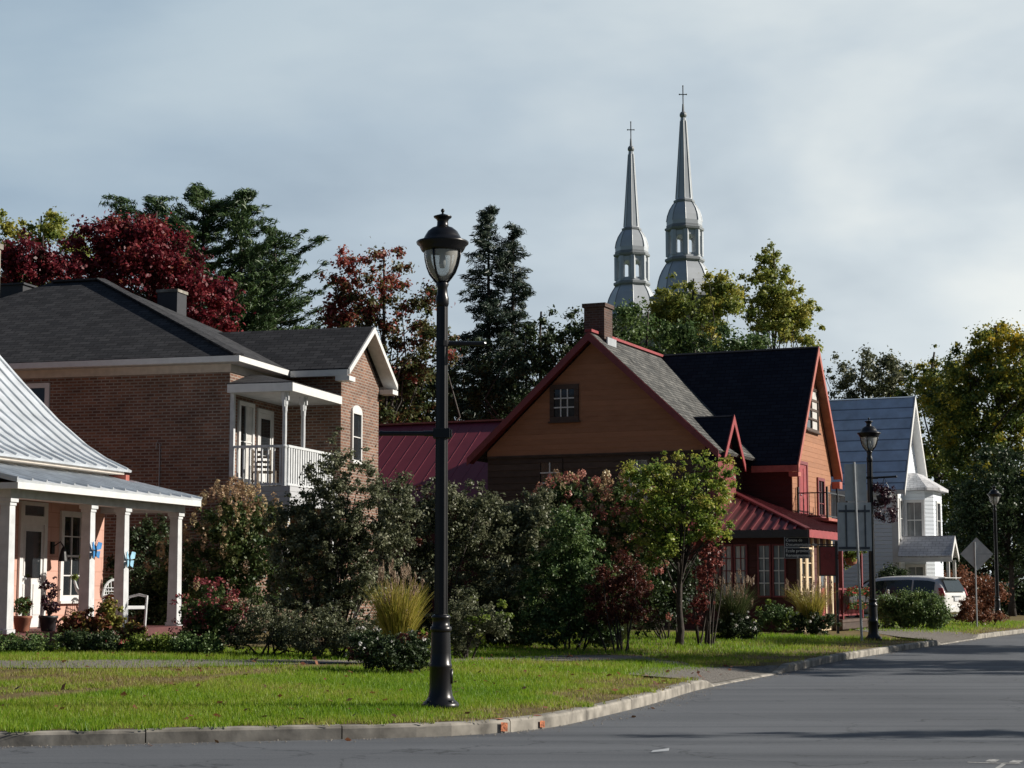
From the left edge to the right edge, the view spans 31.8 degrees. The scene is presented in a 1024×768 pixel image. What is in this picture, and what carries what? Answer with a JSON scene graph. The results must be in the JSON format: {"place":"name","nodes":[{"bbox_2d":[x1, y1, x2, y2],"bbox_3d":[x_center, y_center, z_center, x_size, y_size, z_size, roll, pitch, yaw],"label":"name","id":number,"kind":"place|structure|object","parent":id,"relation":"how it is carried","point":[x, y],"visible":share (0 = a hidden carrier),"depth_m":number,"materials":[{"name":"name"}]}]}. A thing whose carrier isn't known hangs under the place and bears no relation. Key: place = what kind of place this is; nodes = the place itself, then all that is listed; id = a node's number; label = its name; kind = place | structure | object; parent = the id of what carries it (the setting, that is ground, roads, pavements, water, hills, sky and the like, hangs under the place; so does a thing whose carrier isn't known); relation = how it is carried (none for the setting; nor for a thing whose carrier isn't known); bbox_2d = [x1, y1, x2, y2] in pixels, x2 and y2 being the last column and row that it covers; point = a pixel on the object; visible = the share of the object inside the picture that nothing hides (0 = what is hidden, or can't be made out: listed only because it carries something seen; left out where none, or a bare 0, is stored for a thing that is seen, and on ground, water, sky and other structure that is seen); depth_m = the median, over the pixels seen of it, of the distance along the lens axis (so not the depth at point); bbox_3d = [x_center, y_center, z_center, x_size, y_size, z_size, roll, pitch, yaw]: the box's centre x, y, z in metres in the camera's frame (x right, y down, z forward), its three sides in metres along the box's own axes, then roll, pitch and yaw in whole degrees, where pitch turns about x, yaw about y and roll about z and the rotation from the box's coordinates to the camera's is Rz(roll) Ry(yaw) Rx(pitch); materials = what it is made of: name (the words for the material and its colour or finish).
{"place":"outdoors","nodes":[
{"label":"outdoors","id":0,"kind":"place"},
{"bbox_2d":[0,655,689,667],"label":"path","id":1,"kind":"structure","parent":0,"point":[128,662],"depth_m":28.10,"materials":[{"name":"grey concrete"}]},
{"bbox_2d":[482,619,522,644],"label":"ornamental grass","id":2,"kind":"object","parent":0,"point":[487,636],"depth_m":37.13,"materials":[{"name":"green plant"}]},
{"bbox_2d":[0,633,1023,767],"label":"road","id":3,"kind":"structure","parent":0,"point":[959,705],"depth_m":18.05,"materials":[{"name":"grey asphalt"}]},
{"bbox_2d":[2,633,1023,748],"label":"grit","id":4,"kind":"object","parent":3,"relation":"on","point":[331,739],"visible":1,"depth_m":22.66,"materials":[{"name":"grey gravel"}]},
{"bbox_2d":[972,759,1021,767],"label":"road marking","id":5,"kind":"object","parent":3,"relation":"on","point":[1003,764],"visible":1,"depth_m":15.35,"materials":[{"name":"paint"}]},
{"bbox_2d":[0,629,1023,746],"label":"kerb","id":6,"kind":"structure","parent":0,"point":[250,733],"depth_m":17.92,"materials":[{"name":"grey concrete"}]},
{"bbox_2d":[0,590,1023,732],"bbox_3d":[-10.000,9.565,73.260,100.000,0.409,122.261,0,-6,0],"label":"lawn","id":7,"kind":"structure","parent":0,"point":[1020,617],"depth_m":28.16,"materials":[{"name":"green plant"}]},
{"bbox_2d":[0,630,64,652],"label":"hedge","id":8,"kind":"object","parent":7,"relation":"on","point":[33,642],"visible":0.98,"depth_m":30.16,"materials":[{"name":"green plant"}]},
{"bbox_2d":[0,227,91,286],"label":"maple tree","id":9,"kind":"object","parent":7,"relation":"on","point":[16,264],"visible":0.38,"depth_m":62.44,"materials":[{"name":"red plant"}]},
{"bbox_2d":[0,206,93,286],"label":"birch tree","id":10,"kind":"object","parent":7,"relation":"on","point":[55,230],"visible":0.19,"depth_m":74.80,"materials":[{"name":"green plant"}]},
{"bbox_2d":[55,626,123,652],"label":"hedge","id":11,"kind":"object","parent":7,"relation":"on","point":[79,640],"visible":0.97,"depth_m":30.18,"materials":[{"name":"green plant"}]},
{"bbox_2d":[53,592,147,651],"bbox_3d":[-7.100,4.137,31.048,1.640,1.093,0.813,0,-6,0],"label":"coleus","id":12,"kind":"object","parent":7,"relation":"on","point":[104,617],"visible":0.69,"depth_m":30.93,"materials":[{"name":"red plant"}]},
{"bbox_2d":[0,243,201,645],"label":"cottage","id":13,"kind":"structure","parent":7,"relation":"on","point":[64,489],"depth_m":36.40,"materials":[{"name":"silver metal"}]},
{"bbox_2d":[13,596,33,631],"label":"potted plant","id":14,"kind":"object","parent":13,"relation":"on","point":[22,623],"visible":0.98,"depth_m":33.22,"materials":[{"name":"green plant"}]},
{"bbox_2d":[16,501,48,626],"bbox_3d":[-9.608,3.615,36.066,0.120,2.500,1.060,-2,-7,15],"label":"door","id":15,"kind":"structure","parent":13,"relation":"in","point":[33,516],"depth_m":36.07,"materials":[{"name":"white paint"}]},
{"bbox_2d":[38,576,60,631],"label":"potted plant","id":16,"kind":"object","parent":13,"relation":"on","point":[47,623],"visible":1,"depth_m":33.45,"materials":[{"name":"purple plant"}]},
{"bbox_2d":[57,511,81,603],"bbox_3d":[-9.192,3.619,37.587,0.130,1.910,1.040,-2,-7,15],"label":"window","id":17,"kind":"structure","parent":13,"relation":"in","point":[70,521],"depth_m":37.53,"materials":[{"name":"white paint"}]},
{"bbox_2d":[92,540,101,557],"bbox_3d":[-8.019,3.185,34.715,0.052,0.352,0.380,-2,-7,15],"label":"butterfly ornament","id":18,"kind":"object","parent":13,"relation":"attached to","point":[96,553],"visible":1,"depth_m":34.75,"materials":[{"name":"blue metal"}]},
{"bbox_2d":[101,579,147,625],"bbox_3d":[-8.094,4.559,37.558,0.663,0.999,0.860,-4,-8,33],"label":"armchair","id":19,"kind":"object","parent":13,"relation":"on","point":[103,594],"visible":0.3,"depth_m":37.61,"materials":[{"name":"white wood"}]},
{"bbox_2d":[126,551,135,566],"bbox_3d":[-7.651,3.497,36.060,0.052,0.352,0.380,-2,-7,15],"label":"butterfly ornament","id":20,"kind":"object","parent":13,"relation":"attached to","point":[129,557],"visible":1,"depth_m":36.08,"materials":[{"name":"blue metal"}]},
{"bbox_2d":[115,630,177,653],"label":"hedge","id":21,"kind":"object","parent":7,"relation":"on","point":[138,642],"visible":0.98,"depth_m":30.16,"materials":[{"name":"green plant"}]},
{"bbox_2d":[102,513,206,624],"bbox_3d":[-8.298,4.356,41.341,2.399,2.949,3.349,5,-8,-39],"label":"shrub","id":22,"kind":"object","parent":7,"relation":"on","point":[137,573],"visible":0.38,"depth_m":41.08,"materials":[{"name":"green plant"}]},
{"bbox_2d":[55,208,255,331],"bbox_3d":[-13.192,1.027,64.436,6.338,15.041,6.284,-6,-9,43],"label":"maple tree","id":23,"kind":"object","parent":7,"relation":"on","point":[160,262],"visible":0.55,"depth_m":64.19,"materials":[{"name":"red plant"}]},
{"bbox_2d":[167,630,227,654],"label":"hedge","id":24,"kind":"object","parent":7,"relation":"on","point":[206,643],"visible":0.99,"depth_m":30.18,"materials":[{"name":"green plant"}]},
{"bbox_2d":[0,278,397,631],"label":"brick house","id":25,"kind":"structure","parent":7,"relation":"on","point":[165,392],"depth_m":44.38,"materials":[{"name":"brown brick"}]},
{"bbox_2d":[26,383,49,408],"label":"window","id":26,"kind":"structure","parent":25,"relation":"in","point":[41,390],"depth_m":44.53,"materials":[{"name":"white paint"}]},
{"bbox_2d":[237,400,254,482],"bbox_3d":[-6.501,1.443,44.023,0.130,2.000,1.030,-2,-7,15],"label":"door","id":27,"kind":"structure","parent":25,"relation":"in","point":[246,411],"depth_m":44.03,"materials":[{"name":"white paint"}]},
{"bbox_2d":[251,449,276,485],"bbox_3d":[-6.006,2.076,43.610,0.480,1.000,0.480,3,-7,-25],"label":"balcony chair","id":28,"kind":"object","parent":25,"relation":"on","point":[258,472],"visible":0.7,"depth_m":43.76,"materials":[{"name":"white wood"}]},
{"bbox_2d":[256,408,273,485],"bbox_3d":[-6.194,1.697,45.161,0.120,2.100,1.000,-2,-7,15],"label":"door","id":29,"kind":"structure","parent":25,"relation":"in","point":[265,418],"depth_m":45.15,"materials":[{"name":"white paint"}]},
{"bbox_2d":[350,405,362,465],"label":"window","id":30,"kind":"structure","parent":25,"relation":"in","point":[356,412],"depth_m":46.92,"materials":[{"name":"white paint"}]},
{"bbox_2d":[168,576,254,643],"bbox_3d":[-5.127,3.997,30.909,1.567,1.385,1.074,0,-6,0],"label":"sedum","id":31,"kind":"object","parent":7,"relation":"on","point":[209,614],"visible":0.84,"depth_m":30.76,"materials":[{"name":"red plant"}]},
{"bbox_2d":[86,182,350,331],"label":"pine tree","id":32,"kind":"object","parent":7,"relation":"on","point":[271,305],"visible":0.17,"depth_m":80.25,"materials":[{"name":"green plant"}]},
{"bbox_2d":[143,475,309,636],"bbox_3d":[-6.341,3.856,40.093,3.740,3.662,2.090,0,-6,0],"label":"hydrangea","id":33,"kind":"object","parent":7,"relation":"on","point":[225,531],"visible":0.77,"depth_m":39.82,"materials":[{"name":"green plant"}]},
{"bbox_2d":[220,592,323,655],"bbox_3d":[-4.107,4.122,30.697,1.823,1.152,1.165,0,-6,0],"label":"aster","id":34,"kind":"object","parent":7,"relation":"on","point":[243,634],"visible":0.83,"depth_m":30.58,"materials":[{"name":"green plant"}]},
{"bbox_2d":[264,600,380,657],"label":"shrub","id":35,"kind":"object","parent":7,"relation":"on","point":[330,628],"visible":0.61,"depth_m":30.13,"materials":[{"name":"green plant"}]},
{"bbox_2d":[253,426,428,649],"bbox_3d":[-3.186,2.883,33.482,3.291,4.224,1.677,0,-6,0],"label":"shrub","id":36,"kind":"object","parent":7,"relation":"on","point":[360,570],"visible":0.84,"depth_m":33.30,"materials":[{"name":"green plant"}]},
{"bbox_2d":[339,626,430,672],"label":"flower clump","id":37,"kind":"object","parent":7,"relation":"on","point":[410,653],"visible":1,"depth_m":26.31,"materials":[{"name":"green plant"}]},
{"bbox_2d":[308,237,462,423],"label":"maple tree","id":38,"kind":"object","parent":7,"relation":"on","point":[414,370],"visible":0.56,"depth_m":68.29,"materials":[{"name":"red plant"}]},
{"bbox_2d":[0,645,786,745],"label":"fallen leaves","id":39,"kind":"object","parent":7,"relation":"on","point":[280,695],"visible":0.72,"depth_m":23.85,"materials":[{"name":"brown plant"}]},
{"bbox_2d":[364,558,433,656],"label":"ornamental grass","id":40,"kind":"object","parent":7,"relation":"on","point":[398,613],"depth_m":28.77,"materials":[{"name":"yellow plant"}]},
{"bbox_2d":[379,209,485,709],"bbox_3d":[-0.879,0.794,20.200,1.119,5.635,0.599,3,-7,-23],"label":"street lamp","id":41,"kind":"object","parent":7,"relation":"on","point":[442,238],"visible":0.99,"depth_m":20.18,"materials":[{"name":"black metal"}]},
{"bbox_2d":[377,419,503,621],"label":"shed","id":42,"kind":"structure","parent":7,"relation":"on","point":[414,454],"depth_m":61.06,"materials":[{"name":"paint"}]},
{"bbox_2d":[379,361,502,423],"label":"broadleaf tree","id":43,"kind":"object","parent":7,"relation":"on","point":[434,409],"visible":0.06,"depth_m":77.50,"materials":[{"name":"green plant"}]},
{"bbox_2d":[369,468,527,644],"bbox_3d":[-1.335,3.522,36.383,3.378,3.641,2.447,0,-6,0],"label":"shrub","id":44,"kind":"object","parent":7,"relation":"on","point":[472,533],"visible":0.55,"depth_m":36.30,"materials":[{"name":"green plant"}]},
{"bbox_2d":[426,584,513,658],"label":"shrub","id":45,"kind":"object","parent":7,"relation":"on","point":[476,616],"visible":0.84,"depth_m":31.14,"materials":[{"name":"green plant"}]},
{"bbox_2d":[428,204,537,419],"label":"spruce tree","id":46,"kind":"object","parent":7,"relation":"on","point":[504,258],"visible":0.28,"depth_m":76.68,"materials":[{"name":"green plant"}]},
{"bbox_2d":[461,485,576,645],"bbox_3d":[0.187,3.778,37.260,2.483,3.372,1.813,0,-6,0],"label":"shrub","id":47,"kind":"object","parent":7,"relation":"on","point":[532,518],"visible":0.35,"depth_m":37.18,"materials":[{"name":"green plant"}]},
{"bbox_2d":[430,304,629,420],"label":"broadleaf tree","id":48,"kind":"object","parent":7,"relation":"on","point":[501,391],"visible":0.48,"depth_m":70.12,"materials":[{"name":"green plant"}]},
{"bbox_2d":[506,501,626,648],"bbox_3d":[1.057,3.853,36.013,2.536,3.032,1.682,0,-6,0],"label":"shrub","id":49,"kind":"object","parent":7,"relation":"on","point":[570,568],"visible":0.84,"depth_m":35.75,"materials":[{"name":"green plant"}]},
{"bbox_2d":[531,469,676,640],"bbox_3d":[2.003,3.844,40.232,3.386,3.940,2.735,0,-6,0],"label":"hydrangea","id":50,"kind":"object","parent":7,"relation":"on","point":[616,540],"visible":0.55,"depth_m":40.10,"materials":[{"name":"green plant"}]},
{"bbox_2d":[580,547,659,652],"bbox_3d":[2.079,4.271,35.397,1.678,2.105,1.100,0,-6,0],"label":"barberry","id":51,"kind":"object","parent":7,"relation":"on","point":[610,585],"visible":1,"depth_m":35.24,"materials":[{"name":"red plant"}]},
{"bbox_2d":[614,535,707,639],"bbox_3d":[3.377,4.633,42.206,2.402,2.851,1.729,0,-6,0],"label":"shrub","id":52,"kind":"object","parent":7,"relation":"on","point":[670,607],"visible":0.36,"depth_m":41.98,"materials":[{"name":"green plant"}]},
{"bbox_2d":[607,85,721,353],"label":"church","id":53,"kind":"structure","parent":7,"relation":"on","point":[684,221],"depth_m":203.92,"materials":[{"name":"metal"}]},
{"bbox_2d":[467,302,867,632],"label":"red house","id":54,"kind":"structure","parent":7,"relation":"on","point":[598,399],"depth_m":54.69,"materials":[{"name":"orange wood"}]},
{"bbox_2d":[537,459,562,504],"bbox_3d":[1.154,3.004,54.562,0.820,1.450,0.085,-3,-7,23],"label":"window","id":55,"kind":"structure","parent":54,"relation":"in","point":[542,464],"depth_m":54.64,"materials":[{"name":"brown glass"}]},
{"bbox_2d":[548,384,579,423],"bbox_3d":[1.582,0.596,54.587,1.020,1.170,0.130,-3,-7,23],"label":"window","id":56,"kind":"structure","parent":54,"relation":"in","point":[573,389],"depth_m":54.60,"materials":[{"name":"black glass"}]},
{"bbox_2d":[624,456,650,503],"bbox_3d":[3.738,2.878,53.440,0.820,1.450,0.085,-3,-7,23],"label":"window","id":57,"kind":"structure","parent":54,"relation":"in","point":[643,460],"depth_m":53.46,"materials":[{"name":"brown glass"}]},
{"bbox_2d":[719,544,733,596],"bbox_3d":[6.115,5.330,51.352,0.400,1.500,0.085,-3,-7,23],"label":"window","id":58,"kind":"structure","parent":54,"relation":"in","point":[728,568],"depth_m":51.35,"materials":[{"name":"grey glass"}]},
{"bbox_2d":[733,544,747,596],"bbox_3d":[6.508,5.311,51.181,0.400,1.500,0.085,-3,-7,23],"label":"window","id":59,"kind":"structure","parent":54,"relation":"in","point":[740,551],"depth_m":51.19,"materials":[{"name":"white glass"}]},
{"bbox_2d":[757,544,771,596],"bbox_3d":[7.142,5.280,50.906,0.400,1.500,0.085,-3,-7,23],"label":"window","id":60,"kind":"structure","parent":54,"relation":"in","point":[767,547],"depth_m":50.90,"materials":[{"name":"grey glass"}]},
{"bbox_2d":[772,544,786,596],"bbox_3d":[7.536,5.261,50.735,0.400,1.500,0.085,-3,-7,23],"label":"window","id":61,"kind":"structure","parent":54,"relation":"in","point":[782,562],"depth_m":50.74,"materials":[{"name":"grey glass"}]},
{"bbox_2d":[797,461,808,513],"bbox_3d":[9.146,3.398,56.508,0.120,1.950,1.150,-3,-7,23],"label":"door","id":62,"kind":"structure","parent":54,"relation":"in","point":[802,481],"depth_m":56.60,"materials":[{"name":"red paint"}]},
{"bbox_2d":[801,547,806,602],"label":"window","id":63,"kind":"structure","parent":54,"relation":"in","point":[803,560],"depth_m":51.03,"materials":[{"name":"beige glass"}]},
{"bbox_2d":[807,547,812,597],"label":"window","id":64,"kind":"structure","parent":54,"relation":"in","point":[810,562],"depth_m":51.68,"materials":[{"name":"beige glass"}]},
{"bbox_2d":[806,388,820,434],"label":"window","id":65,"kind":"structure","parent":54,"relation":"in","point":[813,419],"depth_m":58.32,"materials":[{"name":"white glass"}]},
{"bbox_2d":[817,477,825,517],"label":"window","id":66,"kind":"structure","parent":54,"relation":"in","point":[820,481],"depth_m":58.62,"materials":[{"name":"red paint"}]},
{"bbox_2d":[843,585,858,608],"bbox_3d":[10.238,6.421,54.204,0.552,0.724,1.150,-3,-7,23],"label":"flower box","id":67,"kind":"object","parent":54,"relation":"attached to","point":[849,598],"visible":0.96,"depth_m":54.03,"materials":[{"name":"grey paint"}]},
{"bbox_2d":[843,551,867,569],"bbox_3d":[10.578,5.193,55.952,0.678,1.198,1.002,6,-9,-42],"label":"hanging basket","id":68,"kind":"object","parent":54,"relation":"hanging from","point":[850,558],"visible":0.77,"depth_m":55.85,"materials":[{"name":"ceramic"}]},
{"bbox_2d":[849,585,865,608],"bbox_3d":[10.616,6.551,55.186,0.581,0.749,1.142,-3,-7,23],"label":"flower box","id":69,"kind":"object","parent":54,"relation":"attached to","point":[862,598],"visible":0.38,"depth_m":55.11,"materials":[{"name":"grey paint"}]},
{"bbox_2d":[616,449,741,645],"bbox_3d":[3.634,3.602,39.231,2.787,4.422,1.887,0,-6,0],"label":"young tree","id":70,"kind":"object","parent":7,"relation":"on","point":[670,541],"visible":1,"depth_m":39.15,"materials":[{"name":"green plant"}]},
{"bbox_2d":[580,290,780,353],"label":"broadleaf tree","id":71,"kind":"object","parent":7,"relation":"on","point":[668,330],"visible":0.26,"depth_m":78.03,"materials":[{"name":"green plant"}]},
{"bbox_2d":[638,268,750,353],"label":"poplar tree","id":72,"kind":"object","parent":7,"relation":"on","point":[719,299],"visible":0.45,"depth_m":88.41,"materials":[{"name":"green plant"}]},
{"bbox_2d":[685,533,725,645],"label":"shrub","id":73,"kind":"object","parent":7,"relation":"on","point":[710,600],"visible":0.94,"depth_m":39.70,"materials":[{"name":"red plant"}]},
{"bbox_2d":[710,611,762,640],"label":"flower clump","id":74,"kind":"object","parent":7,"relation":"on","point":[746,628],"visible":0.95,"depth_m":42.78,"materials":[{"name":"green plant"}]},
{"bbox_2d":[706,568,773,629],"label":"ornamental grass","id":75,"kind":"object","parent":7,"relation":"on","point":[736,606],"depth_m":42.95,"materials":[{"name":"green plant"}]},
{"bbox_2d":[751,599,799,633],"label":"shrub","id":76,"kind":"object","parent":7,"relation":"on","point":[768,616],"visible":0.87,"depth_m":49.33,"materials":[{"name":"green plant"}]},
{"bbox_2d":[735,239,825,359],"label":"poplar tree","id":77,"kind":"object","parent":7,"relation":"on","point":[785,316],"visible":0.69,"depth_m":92.41,"materials":[{"name":"green plant"}]},
{"bbox_2d":[784,537,816,610],"bbox_3d":[8.079,5.715,50.272,0.930,2.871,0.089,0,-6,0],"label":"information sign","id":78,"kind":"object","parent":7,"relation":"on","point":[797,552],"visible":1,"depth_m":50.36,"materials":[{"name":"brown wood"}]},
{"bbox_2d":[780,574,838,625],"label":"ornamental grass","id":79,"kind":"object","parent":7,"relation":"on","point":[816,602],"depth_m":48.19,"materials":[{"name":"yellow plant"}]},
{"bbox_2d":[785,607,841,635],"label":"flower clump","id":80,"kind":"object","parent":7,"relation":"on","point":[818,625],"visible":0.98,"depth_m":48.04,"materials":[{"name":"green plant"}]},
{"bbox_2d":[811,541,838,633],"bbox_3d":[8.814,5.842,50.866,0.850,2.802,0.070,0,-6,0],"label":"hanging sign","id":81,"kind":"object","parent":7,"relation":"on","point":[828,560],"visible":0.98,"depth_m":50.93,"materials":[{"name":"red metal"}]},
{"bbox_2d":[837,462,871,640],"bbox_3d":[8.512,4.244,44.617,0.846,4.627,0.088,0,-6,0],"label":"road sign","id":82,"kind":"object","parent":7,"relation":"on","point":[854,526],"visible":0.92,"depth_m":44.75,"materials":[{"name":"grey metal"}]},
{"bbox_2d":[824,344,926,459],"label":"broadleaf tree","id":83,"kind":"object","parent":7,"relation":"on","point":[890,363],"visible":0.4,"depth_m":117.70,"materials":[{"name":"green plant"}]},
{"bbox_2d":[857,418,896,639],"bbox_3d":[9.277,3.672,45.799,0.935,5.635,0.598,3,-7,-24],"label":"street lamp","id":84,"kind":"object","parent":7,"relation":"on","point":[868,431],"visible":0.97,"depth_m":45.70,"materials":[{"name":"black metal"}]},
{"bbox_2d":[871,478,898,522],"bbox_3d":[9.481,2.968,45.816,0.726,1.184,0.698,0,-6,0],"label":"hanging basket","id":85,"kind":"object","parent":84,"relation":"hanging from","point":[884,497],"visible":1,"depth_m":45.69,"materials":[{"name":"grey paint"}]},
{"bbox_2d":[829,396,958,616],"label":"white house","id":86,"kind":"structure","parent":7,"relation":"on","point":[913,539],"depth_m":77.08,"materials":[{"name":"white wood"}]},
{"bbox_2d":[899,498,903,539],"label":"window","id":87,"kind":"structure","parent":86,"relation":"in","point":[901,509],"depth_m":76.67,"materials":[{"name":"white paint"}]},
{"bbox_2d":[875,562,915,578],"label":"shrub","id":88,"kind":"object","parent":7,"relation":"on","point":[894,571],"visible":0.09,"depth_m":73.43,"materials":[{"name":"green plant"}]},
{"bbox_2d":[868,586,954,628],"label":"hedge","id":89,"kind":"object","parent":7,"relation":"on","point":[904,609],"visible":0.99,"depth_m":57.23,"materials":[{"name":"green plant"}]},
{"bbox_2d":[886,344,991,571],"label":"broadleaf tree","id":90,"kind":"object","parent":7,"relation":"on","point":[937,475],"visible":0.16,"depth_m":111.96,"materials":[{"name":"green plant"}]},
{"bbox_2d":[899,310,1023,611],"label":"maple tree","id":91,"kind":"object","parent":7,"relation":"on","point":[1000,380],"visible":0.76,"depth_m":99.67,"materials":[{"name":"green plant"}]},
{"bbox_2d":[961,538,992,626],"bbox_3d":[16.205,7.002,62.616,1.155,3.323,0.069,0,-6,0],"label":"road sign","id":92,"kind":"object","parent":7,"relation":"on","point":[976,554],"visible":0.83,"depth_m":62.76,"materials":[{"name":"grey metal"}]},
{"bbox_2d":[944,562,1014,615],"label":"shrub","id":93,"kind":"object","parent":7,"relation":"on","point":[983,599],"visible":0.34,"depth_m":79.12,"materials":[{"name":"red plant"}]},
{"bbox_2d":[950,597,1009,625],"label":"flower bed","id":94,"kind":"object","parent":7,"relation":"on","point":[967,612],"visible":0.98,"depth_m":65.34,"materials":[{"name":"red plant"}]},
{"bbox_2d":[939,443,1023,615],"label":"broadleaf tree","id":95,"kind":"object","parent":7,"relation":"on","point":[1010,515],"visible":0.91,"depth_m":87.33,"materials":[{"name":"green plant"}]},
{"bbox_2d":[942,497,1023,611],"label":"broadleaf tree","id":96,"kind":"object","parent":7,"relation":"on","point":[1003,573],"visible":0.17,"depth_m":95.04,"materials":[{"name":"green plant"}]},
{"bbox_2d":[987,485,1002,621],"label":"street lamp","id":97,"kind":"object","parent":7,"relation":"on","point":[994,493],"visible":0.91,"depth_m":74.19,"materials":[{"name":"black metal"}]},
{"bbox_2d":[977,569,1023,614],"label":"hedge","id":98,"kind":"object","parent":7,"relation":"on","point":[1019,599],"visible":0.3,"depth_m":90.98,"materials":[{"name":"green plant"}]},
{"bbox_2d":[0,0,1023,580],"label":"sky","id":99,"kind":"structure","parent":0,"point":[878,145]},
{"bbox_2d":[575,613,651,645],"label":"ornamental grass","id":100,"kind":"object","parent":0,"point":[624,631],"depth_m":37.88,"materials":[{"name":"green plant"}]},
{"bbox_2d":[629,665,778,682],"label":"driveway","id":101,"kind":"structure","parent":0,"point":[718,674],"depth_m":29.68,"materials":[{"name":"grey concrete"}]},
{"bbox_2d":[854,624,973,642],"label":"driveway","id":102,"kind":"structure","parent":0,"point":[939,637],"depth_m":52.46,"materials":[{"name":"grey concrete"}]},
{"bbox_2d":[846,576,967,619],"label":"minivan","id":103,"kind":"object","parent":102,"relation":"on","point":[954,590],"visible":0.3,"depth_m":69.81,"materials":[{"name":"white metal"}]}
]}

